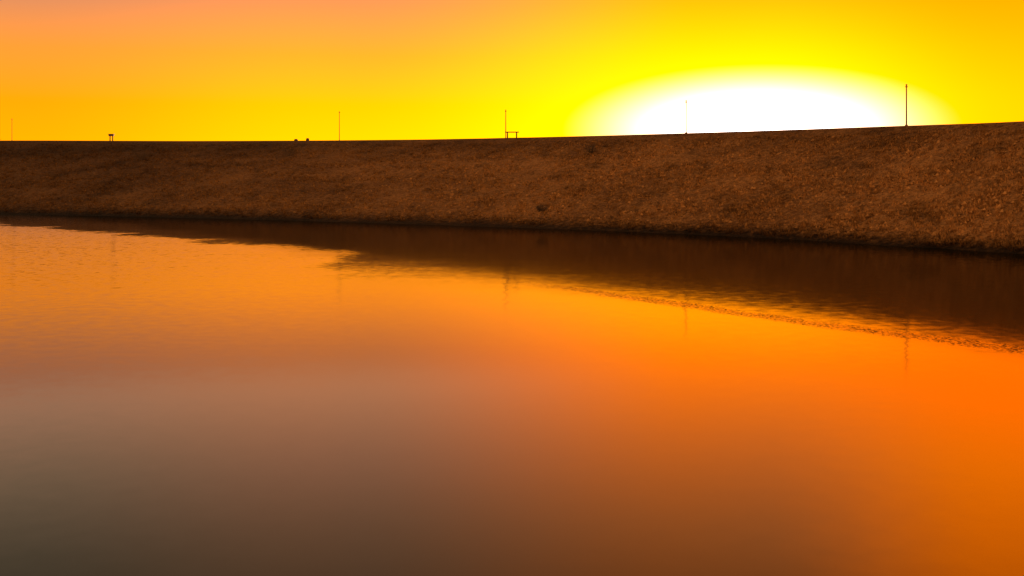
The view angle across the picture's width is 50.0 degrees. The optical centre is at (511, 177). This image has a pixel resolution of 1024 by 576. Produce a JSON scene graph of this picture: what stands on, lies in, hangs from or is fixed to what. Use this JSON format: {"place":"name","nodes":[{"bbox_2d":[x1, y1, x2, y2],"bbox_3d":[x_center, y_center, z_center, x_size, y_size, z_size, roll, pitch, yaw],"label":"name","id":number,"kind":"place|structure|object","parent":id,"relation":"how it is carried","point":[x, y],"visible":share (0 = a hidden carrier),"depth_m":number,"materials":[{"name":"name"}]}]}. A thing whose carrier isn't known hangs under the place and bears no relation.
{"place":"outdoors","nodes":[
{"label":"outdoors","id":0,"kind":"place"},
{"bbox_2d":[0,214,1023,575],"bbox_3d":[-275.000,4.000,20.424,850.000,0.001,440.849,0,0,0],"label":"water","id":1,"kind":"structure","parent":0,"point":[190,396],"depth_m":19.52,"materials":[{"name":"orange liquid"}]},
{"bbox_2d":[0,121,1023,253],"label":"embankment","id":2,"kind":"structure","parent":0,"point":[798,215],"depth_m":103.77,"materials":[{"name":"brown plant"}]},
{"bbox_2d":[282,145,299,155],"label":"dry shrub","id":3,"kind":"object","parent":2,"relation":"on","point":[292,152],"visible":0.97,"depth_m":145.01,"materials":[{"name":"brown plant"}]},
{"bbox_2d":[0,124,1023,250],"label":"dry grass","id":4,"kind":"structure","parent":2,"relation":"on","point":[910,213],"depth_m":92.93,"materials":[{"name":"brown plant"}]},
{"bbox_2d":[0,129,1023,248],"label":"loose stones","id":5,"kind":"object","parent":2,"relation":"on","point":[932,237],"visible":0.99,"depth_m":92.68,"materials":[{"name":"brown gravel"}]},
{"bbox_2d":[535,205,547,211],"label":"dry shrub","id":6,"kind":"object","parent":2,"relation":"on","point":[540,209],"visible":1,"depth_m":92.28,"materials":[{"name":"brown plant"}]},
{"bbox_2d":[584,143,598,152],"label":"dry shrub","id":7,"kind":"object","parent":2,"relation":"on","point":[588,147],"visible":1,"depth_m":115.73,"materials":[{"name":"brown plant"}]},
{"bbox_2d":[685,100,686,132],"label":"utility pole","id":8,"kind":"object","parent":2,"relation":"on","point":[686,116],"visible":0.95,"depth_m":114.14,"materials":[{"name":"metal"}]},
{"bbox_2d":[905,84,907,125],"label":"utility pole","id":9,"kind":"object","parent":2,"relation":"on","point":[906,86],"visible":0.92,"depth_m":89.60,"materials":[{"name":"metal"}]},
{"bbox_2d":[0,0,1023,140],"label":"sky","id":10,"kind":"structure","parent":0,"point":[71,70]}
]}

